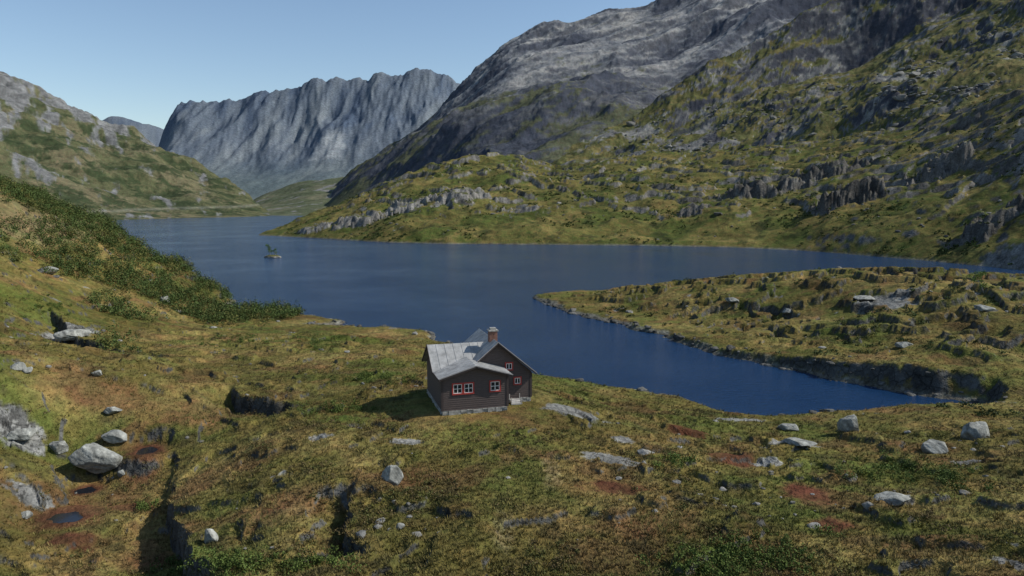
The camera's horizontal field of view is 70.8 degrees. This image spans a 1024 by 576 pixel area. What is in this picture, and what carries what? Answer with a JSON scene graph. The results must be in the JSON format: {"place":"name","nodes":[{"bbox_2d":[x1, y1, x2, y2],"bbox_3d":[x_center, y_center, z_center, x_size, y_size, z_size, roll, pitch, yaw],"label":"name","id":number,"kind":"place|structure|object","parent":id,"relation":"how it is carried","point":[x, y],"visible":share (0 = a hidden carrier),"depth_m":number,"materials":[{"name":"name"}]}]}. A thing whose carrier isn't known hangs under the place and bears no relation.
{"place":"outdoors","nodes":[
{"label":"outdoors","id":0,"kind":"place"},
{"bbox_2d":[0,0,654,128],"label":"sky","id":1,"kind":"structure","parent":0,"point":[135,60],"materials":[{"name":"blue"}]},
{"bbox_2d":[0,0,1023,575],"bbox_3d":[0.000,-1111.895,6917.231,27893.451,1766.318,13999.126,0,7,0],"label":"terrain","id":2,"kind":"structure","parent":0,"point":[572,98],"depth_m":264.96,"materials":[{"name":"green plant"}]},
{"bbox_2d":[10,362,26,370],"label":"boulder","id":3,"kind":"object","parent":2,"relation":"on","point":[18,366],"visible":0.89,"depth_m":60.14,"materials":[{"name":"grey stone"}]},
{"bbox_2d":[6,428,37,440],"bbox_3d":[-37.204,11.088,54.634,2.076,0.876,1.425,-5,8,-34],"label":"boulder","id":4,"kind":"object","parent":2,"relation":"on","point":[24,434],"visible":1,"depth_m":54.26,"materials":[{"name":"grey stone"}]},
{"bbox_2d":[21,511,32,518],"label":"boulder","id":5,"kind":"object","parent":2,"relation":"on","point":[27,514],"visible":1,"depth_m":47.87,"materials":[{"name":"grey stone"}]},
{"bbox_2d":[22,367,32,373],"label":"boulder","id":6,"kind":"object","parent":2,"relation":"on","point":[27,370],"visible":1,"depth_m":60.24,"materials":[{"name":"grey stone"}]},
{"bbox_2d":[37,266,58,273],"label":"boulder","id":7,"kind":"object","parent":2,"relation":"on","point":[42,270],"visible":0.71,"depth_m":114.17,"materials":[{"name":"grey stone"}]},
{"bbox_2d":[48,441,68,454],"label":"boulder","id":8,"kind":"object","parent":2,"relation":"on","point":[58,447],"visible":1,"depth_m":55.20,"materials":[{"name":"grey stone"}]},
{"bbox_2d":[53,329,91,340],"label":"boulder","id":9,"kind":"object","parent":2,"relation":"on","point":[68,334],"visible":0.96,"depth_m":86.84,"materials":[{"name":"grey stone"}]},
{"bbox_2d":[68,442,122,473],"bbox_3d":[-31.489,12.902,54.938,3.553,2.495,2.847,0,7,0],"label":"boulder","id":10,"kind":"object","parent":2,"relation":"on","point":[94,458],"visible":1,"depth_m":54.01,"materials":[{"name":"grey stone"}]},
{"bbox_2d":[91,370,101,375],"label":"boulder","id":11,"kind":"object","parent":2,"relation":"on","point":[97,373],"visible":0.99,"depth_m":63.62,"materials":[{"name":"grey stone"}]},
{"bbox_2d":[46,447,157,522],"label":"bog pools","id":12,"kind":"object","parent":2,"relation":"on","point":[74,516],"visible":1,"depth_m":48.84,"materials":[{"name":"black liquid"}]},
{"bbox_2d":[103,407,121,414],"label":"boulder","id":13,"kind":"object","parent":2,"relation":"on","point":[109,410],"visible":1,"depth_m":59.87,"materials":[{"name":"grey stone"}]},
{"bbox_2d":[101,429,126,443],"bbox_3d":[-31.439,11.745,57.227,2.290,0.992,1.563,0,7,0],"label":"boulder","id":14,"kind":"object","parent":2,"relation":"on","point":[114,436],"visible":1,"depth_m":56.58,"materials":[{"name":"grey stone"}]},
{"bbox_2d":[117,470,124,476],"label":"boulder","id":15,"kind":"object","parent":2,"relation":"on","point":[120,473],"visible":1,"depth_m":54.19,"materials":[{"name":"grey stone"}]},
{"bbox_2d":[0,173,305,353],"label":"birch thicket","id":16,"kind":"object","parent":2,"relation":"on","point":[222,310],"visible":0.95,"depth_m":133.64,"materials":[{"name":"green plant"}]},
{"bbox_2d":[159,296,169,301],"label":"boulder","id":17,"kind":"object","parent":2,"relation":"on","point":[165,298],"visible":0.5,"depth_m":130.65,"materials":[{"name":"grey stone"}]},
{"bbox_2d":[204,528,217,544],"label":"boulder","id":18,"kind":"object","parent":2,"relation":"on","point":[211,535],"visible":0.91,"depth_m":39.34,"materials":[{"name":"grey stone"}]},
{"bbox_2d":[381,465,403,486],"bbox_3d":[-7.244,11.502,43.345,1.399,1.739,0.919,3,7,20],"label":"boulder","id":19,"kind":"object","parent":2,"relation":"on","point":[394,474],"visible":0.66,"depth_m":43.16,"materials":[{"name":"grey stone"}]},
{"bbox_2d":[396,523,404,529],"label":"boulder","id":20,"kind":"object","parent":2,"relation":"on","point":[400,526],"visible":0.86,"depth_m":37.85,"materials":[{"name":"grey stone"}]},
{"bbox_2d":[422,327,536,415],"bbox_3d":[-2.812,6.668,62.233,8.943,6.630,9.118,-2,7,-16],"label":"wooden cabin","id":21,"kind":"object","parent":2,"relation":"on","point":[479,371],"visible":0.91,"depth_m":59.59,"materials":[{"name":"wood"}]},
{"bbox_2d":[454,364,519,392],"bbox_3d":[-1.666,7.517,59.060,6.527,1.700,1.528,-6,9,-39],"label":"window glass","id":22,"kind":"structure","parent":21,"relation":"in","point":[494,385],"depth_m":58.44,"materials":[{"name":"grey"}]},
{"bbox_2d":[20,294,997,575],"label":"willow shrubs","id":23,"kind":"object","parent":2,"relation":"on","point":[746,554],"visible":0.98,"depth_m":36.41,"materials":[{"name":"green plant"}]},
{"bbox_2d":[1,235,1021,569],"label":"scattered rocks","id":24,"kind":"object","parent":2,"relation":"on","point":[639,451],"visible":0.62,"depth_m":46.12,"materials":[{"name":"grey stone"}]},
{"bbox_2d":[0,286,1023,575],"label":"grass","id":25,"kind":"structure","parent":2,"relation":"on","point":[582,552],"depth_m":43.95,"materials":[{"name":"green plant"}]},
{"bbox_2d":[0,258,1023,575],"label":"heather","id":26,"kind":"object","parent":2,"relation":"on","point":[560,562],"visible":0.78,"depth_m":43.23,"materials":[{"name":"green plant"}]},
{"bbox_2d":[276,87,1023,264],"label":"hillside shrubs","id":27,"kind":"object","parent":2,"relation":"on","point":[890,208],"visible":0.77,"depth_m":401.62,"materials":[{"name":"green plant"}]},
{"bbox_2d":[307,297,1007,415],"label":"shoreline stones","id":28,"kind":"object","parent":2,"relation":"on","point":[679,337],"visible":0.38,"depth_m":103.31,"materials":[{"name":"grey stone"}]},
{"bbox_2d":[350,127,1001,239],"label":"hillside rocks","id":29,"kind":"object","parent":2,"relation":"on","point":[720,213],"visible":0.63,"depth_m":393.09,"materials":[{"name":"grey stone"}]},
{"bbox_2d":[725,297,738,302],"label":"boulder","id":30,"kind":"object","parent":2,"relation":"on","point":[731,300],"visible":1,"depth_m":131.83,"materials":[{"name":"grey stone"}]},
{"bbox_2d":[540,266,1023,417],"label":"peninsula shrubs","id":31,"kind":"object","parent":2,"relation":"on","point":[979,413],"visible":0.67,"depth_m":103.55,"materials":[{"name":"green plant"}]},
{"bbox_2d":[782,308,790,313],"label":"boulder","id":32,"kind":"object","parent":2,"relation":"on","point":[786,310],"visible":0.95,"depth_m":123.18,"materials":[{"name":"grey stone"}]},
{"bbox_2d":[777,423,798,430],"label":"boulder","id":33,"kind":"object","parent":2,"relation":"on","point":[788,426],"visible":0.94,"depth_m":65.25,"materials":[{"name":"grey stone"}]},
{"bbox_2d":[783,437,816,445],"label":"boulder","id":34,"kind":"object","parent":2,"relation":"on","point":[796,441],"visible":1,"depth_m":56.97,"materials":[{"name":"grey stone"}]},
{"bbox_2d":[614,8,1023,156],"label":"scree boulders","id":35,"kind":"object","parent":2,"relation":"on","point":[904,97],"visible":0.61,"depth_m":644.03,"materials":[{"name":"grey stone"}]},
{"bbox_2d":[837,414,858,431],"bbox_3d":[29.447,12.088,62.977,1.849,2.019,1.450,0,7,0],"label":"boulder","id":36,"kind":"object","parent":2,"relation":"on","point":[847,423],"visible":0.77,"depth_m":62.43,"materials":[{"name":"grey stone"}]},
{"bbox_2d":[853,295,875,300],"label":"boulder","id":37,"kind":"object","parent":2,"relation":"on","point":[863,297],"visible":1,"depth_m":116.76,"materials":[{"name":"grey stone"}]},
{"bbox_2d":[874,491,910,505],"bbox_3d":[22.651,12.483,42.969,2.044,0.515,1.534,3,7,23],"label":"boulder","id":38,"kind":"object","parent":2,"relation":"on","point":[897,499],"visible":0.96,"depth_m":42.58,"materials":[{"name":"grey stone"}]},
{"bbox_2d":[895,342,912,347],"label":"boulder","id":39,"kind":"object","parent":2,"relation":"on","point":[901,344],"visible":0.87,"depth_m":93.19,"materials":[{"name":"grey stone"}]},
{"bbox_2d":[921,439,947,453],"bbox_3d":[32.131,12.225,54.977,2.047,1.171,1.818,0,7,0],"label":"boulder","id":40,"kind":"object","parent":2,"relation":"on","point":[932,446],"visible":0.92,"depth_m":54.43,"materials":[{"name":"grey stone"}]},
{"bbox_2d":[961,421,989,440],"bbox_3d":[37.985,12.100,59.065,1.841,2.371,2.555,7,10,44],"label":"boulder","id":41,"kind":"object","parent":2,"relation":"on","point":[971,431],"visible":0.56,"depth_m":58.43,"materials":[{"name":"grey stone"}]},
{"bbox_2d":[969,268,987,292],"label":"birch tree","id":42,"kind":"object","parent":2,"relation":"on","point":[978,276],"visible":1,"depth_m":108.33,"materials":[{"name":"green plant"}]},
{"bbox_2d":[974,304,995,311],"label":"boulder","id":43,"kind":"object","parent":2,"relation":"on","point":[979,307],"visible":0.96,"depth_m":101.88,"materials":[{"name":"grey stone"}]},
{"bbox_2d":[113,216,1023,415],"bbox_3d":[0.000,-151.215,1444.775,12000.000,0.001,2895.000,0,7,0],"label":"lake water","id":44,"kind":"structure","parent":0,"point":[457,293],"depth_m":187.91,"materials":[{"name":"blue liquid"}]},
{"bbox_2d":[264,255,280,257],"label":"island","id":45,"kind":"structure","parent":44,"relation":"in","point":[272,256],"depth_m":283.43,"materials":[{"name":"grey stone"}]}
]}

